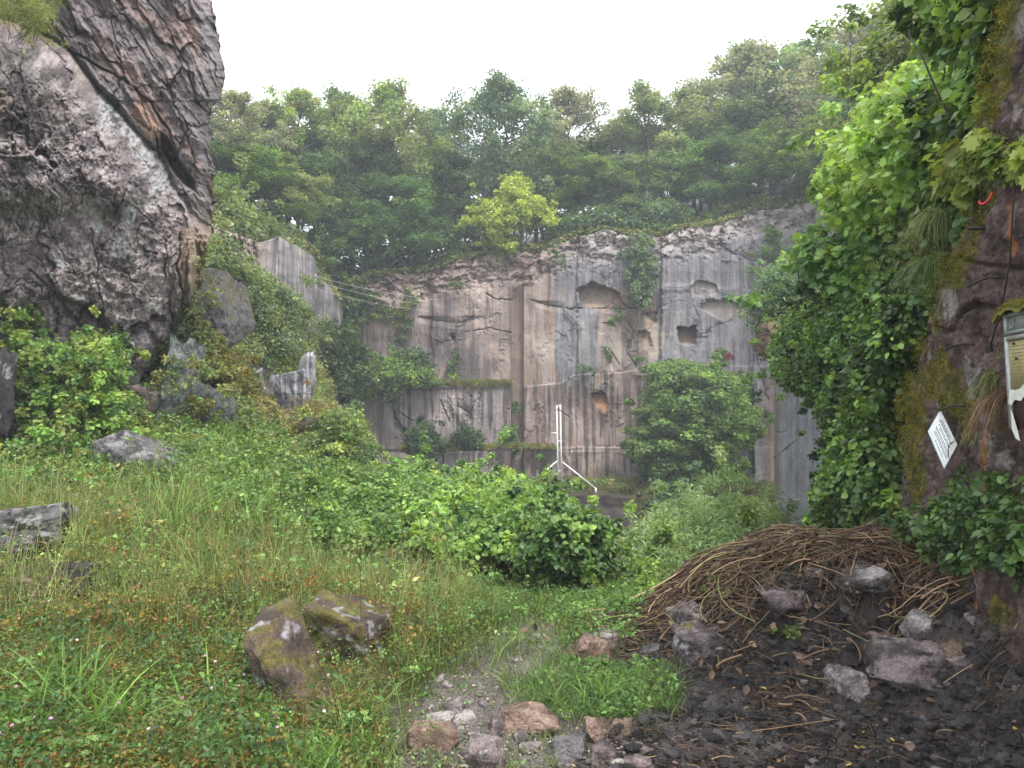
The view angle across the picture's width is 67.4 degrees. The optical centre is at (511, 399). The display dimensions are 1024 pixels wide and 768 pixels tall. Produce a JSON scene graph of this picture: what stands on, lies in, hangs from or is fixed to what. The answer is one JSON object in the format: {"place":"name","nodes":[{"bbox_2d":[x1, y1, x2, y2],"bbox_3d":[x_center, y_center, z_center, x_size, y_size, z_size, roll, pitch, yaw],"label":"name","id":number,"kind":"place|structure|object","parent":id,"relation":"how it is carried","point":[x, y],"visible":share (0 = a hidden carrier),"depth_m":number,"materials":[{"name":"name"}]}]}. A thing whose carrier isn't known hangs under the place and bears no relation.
{"place":"outdoors","nodes":[
{"label":"outdoors","id":0,"kind":"place"},
{"bbox_2d":[2,266,1023,767],"bbox_3d":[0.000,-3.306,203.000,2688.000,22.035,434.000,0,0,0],"label":"ground","id":1,"kind":"structure","parent":0,"point":[960,678],"depth_m":4.18,"materials":[{"name":"soil"}]},
{"bbox_2d":[0,502,78,564],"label":"boulder","id":2,"kind":"object","parent":1,"relation":"on","point":[7,515],"visible":0.77,"depth_m":6.05,"materials":[{"name":"stone"}]},
{"bbox_2d":[49,559,104,599],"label":"rock","id":3,"kind":"object","parent":1,"relation":"on","point":[76,569],"visible":0.39,"depth_m":5.23,"materials":[{"name":"stone"}]},
{"bbox_2d":[0,298,163,472],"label":"vine tangle","id":4,"kind":"object","parent":1,"relation":"on","point":[83,359],"visible":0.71,"depth_m":9.87,"materials":[{"name":"green plant"}]},
{"bbox_2d":[0,0,225,429],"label":"crag","id":5,"kind":"structure","parent":1,"relation":"on","point":[107,198],"depth_m":11.51,"materials":[{"name":"stone"}]},
{"bbox_2d":[0,0,74,58],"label":"crag shrub","id":6,"kind":"object","parent":5,"relation":"on","point":[20,7],"visible":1,"depth_m":9.43,"materials":[{"name":"green plant"}]},
{"bbox_2d":[138,307,224,385],"bbox_3d":[-6.137,-0.863,13.293,2.243,2.034,1.655,0,0,0],"label":"vine tangle","id":7,"kind":"object","parent":5,"relation":"attached to","point":[202,335],"visible":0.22,"depth_m":13.12,"materials":[{"name":"green plant"}]},
{"bbox_2d":[175,253,223,331],"bbox_3d":[-5.246,-1.779,12.729,1.028,1.299,0.744,0,0,0],"label":"vine tangle","id":8,"kind":"object","parent":5,"relation":"attached to","point":[202,309],"visible":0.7,"depth_m":12.72,"materials":[{"name":"green plant"}]},
{"bbox_2d":[90,430,190,488],"bbox_3d":[-4.473,0.752,9.284,1.209,0.780,1.000,0,0,0],"label":"boulder","id":9,"kind":"object","parent":1,"relation":"on","point":[124,453],"visible":0.41,"depth_m":9.06,"materials":[{"name":"stone"}]},
{"bbox_2d":[152,333,205,430],"bbox_3d":[-5.219,0.081,12.000,0.562,2.194,1.200,0,0,0],"label":"boulder","id":10,"kind":"object","parent":1,"relation":"on","point":[177,348],"visible":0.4,"depth_m":11.68,"materials":[{"name":"stone"}]},
{"bbox_2d":[144,352,251,433],"bbox_3d":[-4.762,-0.007,11.449,1.637,1.435,0.928,0,0,0],"label":"vine tangle","id":11,"kind":"object","parent":1,"relation":"on","point":[199,364],"visible":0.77,"depth_m":11.46,"materials":[{"name":"green plant"}]},
{"bbox_2d":[186,382,237,428],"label":"boulder","id":12,"kind":"object","parent":1,"relation":"on","point":[216,395],"visible":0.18,"depth_m":12.23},
{"bbox_2d":[193,267,255,351],"bbox_3d":[-6.809,-1.964,18.000,1.102,2.072,2.000,0,0,0],"label":"boulder","id":13,"kind":"object","parent":1,"relation":"on","point":[231,319],"visible":0.6,"depth_m":17.48,"materials":[{"name":"stone"}]},
{"bbox_2d":[197,328,261,407],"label":"thicket","id":14,"kind":"object","parent":1,"relation":"on","point":[238,371],"visible":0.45,"depth_m":16.50,"materials":[{"name":"green plant"}]},
{"bbox_2d":[182,228,332,379],"bbox_3d":[-7.723,-2.417,24.457,2.462,5.014,13.877,0,0,0],"label":"thicket","id":15,"kind":"object","parent":1,"relation":"on","point":[288,314],"visible":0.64,"depth_m":22.79,"materials":[{"name":"green plant"}]},
{"bbox_2d":[210,152,319,274],"bbox_3d":[-11.376,-7.877,33.780,2.883,5.242,12.923,0,0,7],"label":"thicket","id":16,"kind":"object","parent":1,"relation":"on","point":[233,213],"visible":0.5,"depth_m":32.27,"materials":[{"name":"green plant"}]},
{"bbox_2d":[210,225,345,346],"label":"quarry side wall","id":17,"kind":"structure","parent":1,"relation":"on","point":[287,263],"depth_m":34.45,"materials":[{"name":"stone"}]},
{"bbox_2d":[253,352,314,409],"bbox_3d":[-6.462,-0.355,21.474,2.209,2.060,1.170,0,0,0],"label":"grey rock slab","id":18,"kind":"object","parent":1,"relation":"on","point":[284,387],"visible":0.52,"depth_m":21.00,"materials":[{"name":"stone"}]},
{"bbox_2d":[243,592,334,742],"bbox_3d":[-1.101,1.409,3.896,0.477,0.739,0.600,0,0,0],"label":"boulder","id":19,"kind":"object","parent":1,"relation":"on","point":[277,644],"visible":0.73,"depth_m":3.76,"materials":[{"name":"stone"}]},
{"bbox_2d":[283,398,392,477],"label":"thicket","id":20,"kind":"object","parent":1,"relation":"on","point":[337,424],"visible":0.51,"depth_m":17.42,"materials":[{"name":"green plant"}]},
{"bbox_2d":[265,425,416,561],"bbox_3d":[-3.008,1.296,11.843,3.315,1.771,8.249,0,0,-24],"label":"bank scrub","id":21,"kind":"object","parent":1,"relation":"on","point":[342,513],"visible":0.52,"depth_m":9.61,"materials":[{"name":"green plant"}]},
{"bbox_2d":[0,405,686,767],"bbox_3d":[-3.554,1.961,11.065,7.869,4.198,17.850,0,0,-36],"label":"herbs","id":22,"kind":"object","parent":1,"relation":"on","point":[259,715],"visible":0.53,"depth_m":4.33,"materials":[{"name":"green plant"}]},
{"bbox_2d":[0,409,700,767],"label":"grass","id":23,"kind":"structure","parent":1,"relation":"on","point":[368,581],"depth_m":4.70,"materials":[{"name":"plant"}]},
{"bbox_2d":[0,346,17,441],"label":"boulder","id":24,"kind":"object","parent":23,"relation":"on","point":[8,363],"visible":0.98,"depth_m":9.49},
{"bbox_2d":[302,590,398,672],"bbox_3d":[-1.031,1.491,4.901,0.644,0.531,0.750,0,0,0],"label":"boulder","id":25,"kind":"object","parent":1,"relation":"on","point":[335,617],"visible":0.55,"depth_m":4.65,"materials":[{"name":"stone"}]},
{"bbox_2d":[315,293,388,410],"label":"corner bush","id":26,"kind":"object","parent":1,"relation":"on","point":[344,353],"visible":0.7,"depth_m":37.65,"materials":[{"name":"green plant"}]},
{"bbox_2d":[354,342,458,421],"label":"ledge bush","id":27,"kind":"object","parent":1,"relation":"on","point":[391,371],"visible":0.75,"depth_m":42.56,"materials":[{"name":"green plant"}]},
{"bbox_2d":[406,720,459,751],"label":"rock","id":28,"kind":"object","parent":1,"relation":"on","point":[447,738],"visible":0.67,"depth_m":3.59,"materials":[{"name":"stone"}]},
{"bbox_2d":[93,190,819,596],"bbox_3d":[4.070,-3.279,29.954,41.531,22.423,44.608,0,0,0],"label":"slope scrub","id":29,"kind":"object","parent":1,"relation":"on","point":[267,406],"visible":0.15,"depth_m":32.27,"materials":[{"name":"green plant"}]},
{"bbox_2d":[468,731,505,767],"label":"rock","id":30,"kind":"object","parent":1,"relation":"on","point":[485,750],"visible":1,"depth_m":3.31,"materials":[{"name":"stone"}]},
{"bbox_2d":[346,429,636,586],"bbox_3d":[-0.554,1.693,12.344,4.363,2.174,8.618,0,0,-17],"label":"bramble thicket","id":31,"kind":"object","parent":1,"relation":"on","point":[489,508],"visible":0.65,"depth_m":9.61,"materials":[{"name":"green plant"}]},
{"bbox_2d":[210,79,826,274],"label":"woodland","id":32,"kind":"object","parent":1,"relation":"on","point":[313,161],"visible":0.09,"depth_m":51.94,"materials":[{"name":"green plant"}]},
{"bbox_2d":[498,701,558,736],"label":"rock","id":33,"kind":"object","parent":1,"relation":"on","point":[536,717],"visible":0.65,"depth_m":3.77,"materials":[{"name":"stone"}]},
{"bbox_2d":[479,483,639,597],"bbox_3d":[0.515,1.731,8.197,1.790,1.740,2.288,0,0,0],"label":"ivy bush","id":34,"kind":"object","parent":1,"relation":"on","point":[565,543],"visible":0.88,"depth_m":7.49,"materials":[{"name":"green plant"}]},
{"bbox_2d":[545,732,586,763],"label":"rock","id":35,"kind":"object","parent":1,"relation":"on","point":[572,747],"visible":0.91,"depth_m":3.44,"materials":[{"name":"stone"}]},
{"bbox_2d":[566,632,612,667],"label":"rock","id":36,"kind":"object","parent":1,"relation":"on","point":[596,646],"visible":0.66,"depth_m":4.68,"materials":[{"name":"stone"}]},
{"bbox_2d":[349,200,835,489],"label":"quarry wall","id":37,"kind":"structure","parent":1,"relation":"on","point":[534,327],"depth_m":44.85,"materials":[{"name":"stone"}]},
{"bbox_2d":[326,271,376,326],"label":"ivy patch","id":38,"kind":"object","parent":37,"relation":"attached to","point":[355,314],"visible":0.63,"depth_m":43.93,"materials":[{"name":"green plant"}]},
{"bbox_2d":[367,283,423,344],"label":"ivy patch","id":39,"kind":"object","parent":37,"relation":"attached to","point":[396,313],"visible":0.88,"depth_m":44.50,"materials":[{"name":"green plant"}]},
{"bbox_2d":[402,415,450,461],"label":"ledge bush","id":40,"kind":"object","parent":37,"relation":"on","point":[433,439],"visible":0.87,"depth_m":41.56,"materials":[{"name":"green plant"}]},
{"bbox_2d":[448,421,486,450],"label":"ledge bush","id":41,"kind":"object","parent":37,"relation":"on","point":[466,436],"visible":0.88,"depth_m":42.18,"materials":[{"name":"green plant"}]},
{"bbox_2d":[617,229,660,309],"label":"hanging ivy","id":42,"kind":"object","parent":37,"relation":"attached to","point":[642,260],"visible":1,"depth_m":43.95,"materials":[{"name":"green plant"}]},
{"bbox_2d":[516,533,692,622],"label":"herbs","id":43,"kind":"object","parent":1,"relation":"on","point":[647,578],"visible":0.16,"depth_m":7.81,"materials":[{"name":"green plant"}]},
{"bbox_2d":[645,517,687,570],"bbox_3d":[1.875,1.981,9.475,0.440,1.076,0.596,0,0,-41],"label":"sapling","id":44,"kind":"object","parent":1,"relation":"on","point":[665,536],"visible":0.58,"depth_m":9.45,"materials":[{"name":"green plant"}]},
{"bbox_2d":[560,478,773,556],"bbox_3d":[6.980,6.752,41.083,12.624,4.753,8.253,0,0,0],"label":"rock terrace","id":45,"kind":"object","parent":1,"relation":"on","point":[611,504],"visible":0.07,"depth_m":37.01,"materials":[{"name":"stone"}]},
{"bbox_2d":[619,347,773,490],"bbox_3d":[9.965,1.468,40.650,8.766,8.827,7.930,0,0,0],"label":"terrace tree","id":46,"kind":"object","parent":45,"relation":"on","point":[704,419],"visible":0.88,"depth_m":38.44,"materials":[{"name":"green plant"}]},
{"bbox_2d":[355,542,1023,767],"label":"leaf litter","id":47,"kind":"object","parent":1,"relation":"on","point":[806,662],"visible":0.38,"depth_m":3.92,"materials":[{"name":"plant"}]},
{"bbox_2d":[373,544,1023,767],"bbox_3d":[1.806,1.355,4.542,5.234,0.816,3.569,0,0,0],"label":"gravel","id":48,"kind":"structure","parent":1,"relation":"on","point":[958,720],"depth_m":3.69,"materials":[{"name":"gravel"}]},
{"bbox_2d":[671,620,730,668],"bbox_3d":[1.157,1.528,4.739,0.339,0.244,0.400,0,0,0],"label":"rock","id":49,"kind":"object","parent":1,"relation":"on","point":[690,639],"visible":0.84,"depth_m":4.63,"materials":[{"name":"stone"}]},
{"bbox_2d":[614,445,806,579],"bbox_3d":[2.780,1.933,11.608,3.205,2.448,6.728,0,0,25],"label":"willow bush","id":50,"kind":"object","parent":1,"relation":"on","point":[705,523],"visible":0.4,"depth_m":11.43,"materials":[{"name":"green plant"}]},
{"bbox_2d":[514,514,1023,767],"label":"dry stalks","id":51,"kind":"object","parent":1,"relation":"on","point":[783,545],"visible":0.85,"depth_m":4.87,"materials":[{"name":"plant"}]},
{"bbox_2d":[753,584,810,626],"bbox_3d":[1.749,1.303,4.910,0.377,0.219,0.400,0,0,0],"label":"rock","id":52,"kind":"object","parent":1,"relation":"on","point":[779,603],"visible":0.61,"depth_m":4.76,"materials":[{"name":"stone"}]},
{"bbox_2d":[774,379,821,529],"bbox_3d":[8.861,1.474,22.218,2.326,6.093,9.619,0,0,5],"label":"grey rock slab","id":53,"kind":"object","parent":1,"relation":"on","point":[794,466],"visible":0.27,"depth_m":21.03,"materials":[{"name":"stone"}]},
{"bbox_2d":[725,227,821,340],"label":"grey shrub","id":54,"kind":"object","parent":53,"relation":"on","point":[780,283],"visible":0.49,"depth_m":22.82,"materials":[{"name":"green plant"}]},
{"bbox_2d":[823,664,870,702],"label":"rock","id":55,"kind":"object","parent":1,"relation":"on","point":[847,682],"visible":0.69,"depth_m":4.11,"materials":[{"name":"stone"}]},
{"bbox_2d":[797,420,904,530],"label":"ivy","id":56,"kind":"object","parent":1,"relation":"on","point":[858,472],"visible":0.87,"depth_m":6.99,"materials":[{"name":"green plant"}]},
{"bbox_2d":[822,286,906,461],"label":"overgrown cliff","id":57,"kind":"structure","parent":1,"relation":"on","point":[893,429],"depth_m":9.87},
{"bbox_2d":[726,269,935,451],"bbox_3d":[4.615,-0.543,11.620,1.800,3.250,12.108,0,0,10],"label":"ivy curtain","id":58,"kind":"object","parent":57,"relation":"hanging from","point":[849,373],"visible":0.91,"depth_m":7.73,"materials":[{"name":"green plant"}]},
{"bbox_2d":[805,0,928,134],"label":"green shoots","id":59,"kind":"object","parent":57,"relation":"on","point":[876,53],"visible":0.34,"depth_m":12.54,"materials":[{"name":"green plant"}]},
{"bbox_2d":[785,20,956,253],"bbox_3d":[4.606,-3.296,8.516,2.598,4.274,7.412,0,0,12],"label":"ivy","id":60,"kind":"object","parent":57,"relation":"on","point":[866,154],"visible":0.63,"depth_m":7.17,"materials":[{"name":"green plant"}]},
{"bbox_2d":[733,209,881,315],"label":"maple branches","id":61,"kind":"object","parent":60,"relation":"attached to","point":[832,264],"visible":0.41,"depth_m":9.00,"materials":[{"name":"green plant"}]},
{"bbox_2d":[827,162,971,374],"bbox_3d":[3.587,-1.172,6.806,0.939,2.200,3.341,0,0,6],"label":"ivy curtain","id":62,"kind":"object","parent":60,"relation":"hanging from","point":[883,260],"visible":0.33,"depth_m":6.33,"materials":[{"name":"green plant"}]},
{"bbox_2d":[834,557,895,592],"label":"rock","id":63,"kind":"object","parent":1,"relation":"on","point":[867,577],"visible":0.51,"depth_m":4.73,"materials":[{"name":"stone"}]},
{"bbox_2d":[864,635,948,691],"bbox_3d":[2.223,1.482,4.210,0.488,0.314,0.500,0,0,0],"label":"rock","id":64,"kind":"object","parent":1,"relation":"on","point":[900,663],"visible":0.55,"depth_m":4.15,"materials":[{"name":"stone"}]},
{"bbox_2d":[898,609,936,640],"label":"rock","id":65,"kind":"object","parent":1,"relation":"on","point":[916,625],"visible":0.59,"depth_m":4.33,"materials":[{"name":"stone"}]},
{"bbox_2d":[872,437,1023,596],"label":"bramble","id":66,"kind":"object","parent":1,"relation":"on","point":[953,529],"visible":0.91,"depth_m":4.13,"materials":[{"name":"green plant"}]},
{"bbox_2d":[899,0,1023,664],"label":"rock buttress","id":67,"kind":"object","parent":1,"relation":"on","point":[966,314],"visible":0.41,"depth_m":4.08,"materials":[{"name":"stone"}]},
{"bbox_2d":[891,205,960,265],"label":"grass tuft","id":68,"kind":"object","parent":67,"relation":"attached to","point":[931,218],"visible":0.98,"depth_m":4.76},
{"bbox_2d":[884,0,1011,183],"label":"ivy","id":69,"kind":"object","parent":67,"relation":"on","point":[952,34],"visible":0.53,"depth_m":5.11,"materials":[{"name":"green plant"}]},
{"bbox_2d":[939,404,965,410],"bbox_3d":[2.578,0.047,4.492,0.021,0.044,0.270,0,0,1],"label":"iron rod","id":70,"kind":"object","parent":67,"relation":"attached to","point":[951,406],"visible":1,"depth_m":4.50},
{"bbox_2d":[928,409,956,468],"bbox_3d":[2.521,0.221,4.500,0.098,0.331,0.439,0,0,14],"label":"notice card","id":71,"kind":"object","parent":70,"relation":"hanging from","point":[941,435],"visible":0.98,"depth_m":4.49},
{"bbox_2d":[888,0,1023,629],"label":"moss","id":72,"kind":"object","parent":67,"relation":"attached to","point":[903,408],"visible":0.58,"depth_m":4.49,"materials":[{"name":"green plant"}]},
{"bbox_2d":[929,88,1023,216],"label":"buttress ivy","id":73,"kind":"object","parent":67,"relation":"attached to","point":[954,153],"visible":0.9,"depth_m":4.06,"materials":[{"name":"green plant"}]},
{"bbox_2d":[948,387,1018,460],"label":"grass tuft","id":74,"kind":"object","parent":67,"relation":"attached to","point":[987,399],"visible":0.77,"depth_m":3.80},
{"bbox_2d":[990,296,1023,440],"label":"notice board","id":75,"kind":"object","parent":67,"relation":"attached to","point":[1010,314],"visible":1,"depth_m":3.46,"materials":[{"name":"white"}]},
{"bbox_2d":[216,170,821,282],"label":"hills","id":76,"kind":"structure","parent":0,"point":[531,239],"depth_m":62.49,"materials":[{"name":"stone"}]},
{"bbox_2d":[210,88,297,195],"bbox_3d":[-14.563,-12.718,39.903,7.009,6.855,6.364,0,0,18],"label":"broadleaf tree","id":77,"kind":"object","parent":76,"relation":"on","point":[231,104],"visible":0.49,"depth_m":39.05,"materials":[{"name":"green plant"}]},
{"bbox_2d":[209,138,322,225],"bbox_3d":[-13.490,-10.508,38.229,8.084,4.200,7.439,0,0,-18],"label":"broadleaf tree","id":78,"kind":"object","parent":76,"relation":"on","point":[258,157],"visible":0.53,"depth_m":37.34,"materials":[{"name":"green plant"}]},
{"bbox_2d":[241,149,341,222],"bbox_3d":[-11.927,-10.712,39.504,5.717,4.377,5.480,0,0,20],"label":"broadleaf tree","id":79,"kind":"object","parent":76,"relation":"on","point":[286,162],"visible":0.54,"depth_m":39.32,"materials":[{"name":"green plant"}]},
{"bbox_2d":[252,82,356,230],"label":"broadleaf tree","id":80,"kind":"object","parent":76,"relation":"on","point":[301,102],"visible":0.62,"depth_m":47.08,"materials":[{"name":"green plant"}]},
{"bbox_2d":[296,183,381,274],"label":"broadleaf tree","id":81,"kind":"object","parent":76,"relation":"on","point":[330,212],"visible":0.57,"depth_m":45.39,"materials":[{"name":"green plant"}]},
{"bbox_2d":[296,80,400,280],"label":"broadleaf tree","id":82,"kind":"object","parent":76,"relation":"on","point":[333,95],"visible":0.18,"depth_m":50.31,"materials":[{"name":"green plant"}]},
{"bbox_2d":[317,131,443,267],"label":"broadleaf tree","id":83,"kind":"object","parent":76,"relation":"on","point":[364,149],"visible":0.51,"depth_m":47.70,"materials":[{"name":"green plant"}]},
{"bbox_2d":[325,76,453,264],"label":"broadleaf tree","id":84,"kind":"object","parent":76,"relation":"on","point":[388,102],"visible":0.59,"depth_m":48.71,"materials":[{"name":"green plant"}]},
{"bbox_2d":[306,185,483,283],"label":"rim shrubs","id":85,"kind":"object","parent":76,"relation":"on","point":[396,249],"visible":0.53,"depth_m":45.91,"materials":[{"name":"green plant"}]},
{"bbox_2d":[339,170,470,266],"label":"broadleaf tree","id":86,"kind":"object","parent":76,"relation":"on","point":[406,188],"visible":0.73,"depth_m":45.49,"materials":[{"name":"green plant"}]},
{"bbox_2d":[367,146,488,253],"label":"broadleaf tree","id":87,"kind":"object","parent":76,"relation":"on","point":[446,163],"visible":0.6,"depth_m":47.59,"materials":[{"name":"green plant"}]},
{"bbox_2d":[394,105,479,253],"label":"broadleaf tree","id":88,"kind":"object","parent":76,"relation":"on","point":[435,111],"visible":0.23,"depth_m":54.26,"materials":[{"name":"green plant"}]},
{"bbox_2d":[429,64,563,206],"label":"broadleaf tree","id":89,"kind":"object","parent":76,"relation":"on","point":[499,91],"visible":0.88,"depth_m":47.82,"materials":[{"name":"green plant"}]},
{"bbox_2d":[442,171,563,259],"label":"bright shrub","id":90,"kind":"object","parent":76,"relation":"on","point":[501,223],"visible":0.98,"depth_m":45.12,"materials":[{"name":"green plant"}]},
{"bbox_2d":[499,141,615,240],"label":"broadleaf tree","id":91,"kind":"object","parent":76,"relation":"on","point":[556,158],"visible":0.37,"depth_m":49.34,"materials":[{"name":"green plant"}]},
{"bbox_2d":[510,83,650,228],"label":"broadleaf tree","id":92,"kind":"object","parent":76,"relation":"on","point":[574,109],"visible":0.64,"depth_m":52.58,"materials":[{"name":"green plant"}]},
{"bbox_2d":[534,152,671,222],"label":"broadleaf tree","id":93,"kind":"object","parent":76,"relation":"on","point":[592,163],"visible":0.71,"depth_m":47.66,"materials":[{"name":"green plant"}]},
{"bbox_2d":[542,187,695,240],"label":"rim shrubs","id":94,"kind":"object","parent":76,"relation":"on","point":[629,217],"visible":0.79,"depth_m":46.15,"materials":[{"name":"green plant"}]},
{"bbox_2d":[570,150,681,208],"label":"broadleaf tree","id":95,"kind":"object","parent":76,"relation":"on","point":[631,160],"visible":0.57,"depth_m":48.57,"materials":[{"name":"green plant"}]},
{"bbox_2d":[593,78,712,222],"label":"broadleaf tree","id":96,"kind":"object","parent":76,"relation":"on","point":[645,98],"visible":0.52,"depth_m":51.52,"materials":[{"name":"green plant"}]},
{"bbox_2d":[606,134,741,223],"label":"broadleaf tree","id":97,"kind":"object","parent":76,"relation":"on","point":[677,146],"visible":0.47,"depth_m":49.47,"materials":[{"name":"green plant"}]},
{"bbox_2d":[629,79,737,215],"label":"broadleaf tree","id":98,"kind":"object","parent":76,"relation":"on","point":[685,99],"visible":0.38,"depth_m":52.91,"materials":[{"name":"green plant"}]},
{"bbox_2d":[647,129,782,215],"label":"broadleaf tree","id":99,"kind":"object","parent":76,"relation":"on","point":[706,147],"visible":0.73,"depth_m":47.63,"materials":[{"name":"green plant"}]},
{"bbox_2d":[682,184,807,222],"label":"rim shrubs","id":100,"kind":"object","parent":76,"relation":"on","point":[785,193],"visible":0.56,"depth_m":46.74,"materials":[{"name":"green plant"}]},
{"bbox_2d":[663,36,834,190],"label":"broadleaf tree","id":101,"kind":"object","parent":76,"relation":"on","point":[750,61],"visible":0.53,"depth_m":53.13,"materials":[{"name":"green plant"}]},
{"bbox_2d":[688,116,817,204],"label":"broadleaf tree","id":102,"kind":"object","parent":76,"relation":"on","point":[758,136],"visible":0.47,"depth_m":47.24,"materials":[{"name":"green plant"}]},
{"bbox_2d":[712,25,843,172],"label":"broadleaf tree","id":103,"kind":"object","parent":76,"relation":"on","point":[810,49],"visible":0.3,"depth_m":52.67,"materials":[{"name":"green plant"}]},
{"bbox_2d":[743,113,835,190],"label":"broadleaf tree","id":104,"kind":"object","parent":76,"relation":"on","point":[807,131],"visible":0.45,"depth_m":43.43,"materials":[{"name":"green plant"}]},
{"bbox_2d":[769,11,872,171],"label":"broadleaf tree","id":105,"kind":"object","parent":76,"relation":"on","point":[843,37],"visible":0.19,"depth_m":48.07,"materials":[{"name":"green plant"}]},
{"bbox_2d":[211,0,883,268],"label":"sky","id":106,"kind":"structure","parent":0,"point":[441,46],"materials":[{"name":"white"}]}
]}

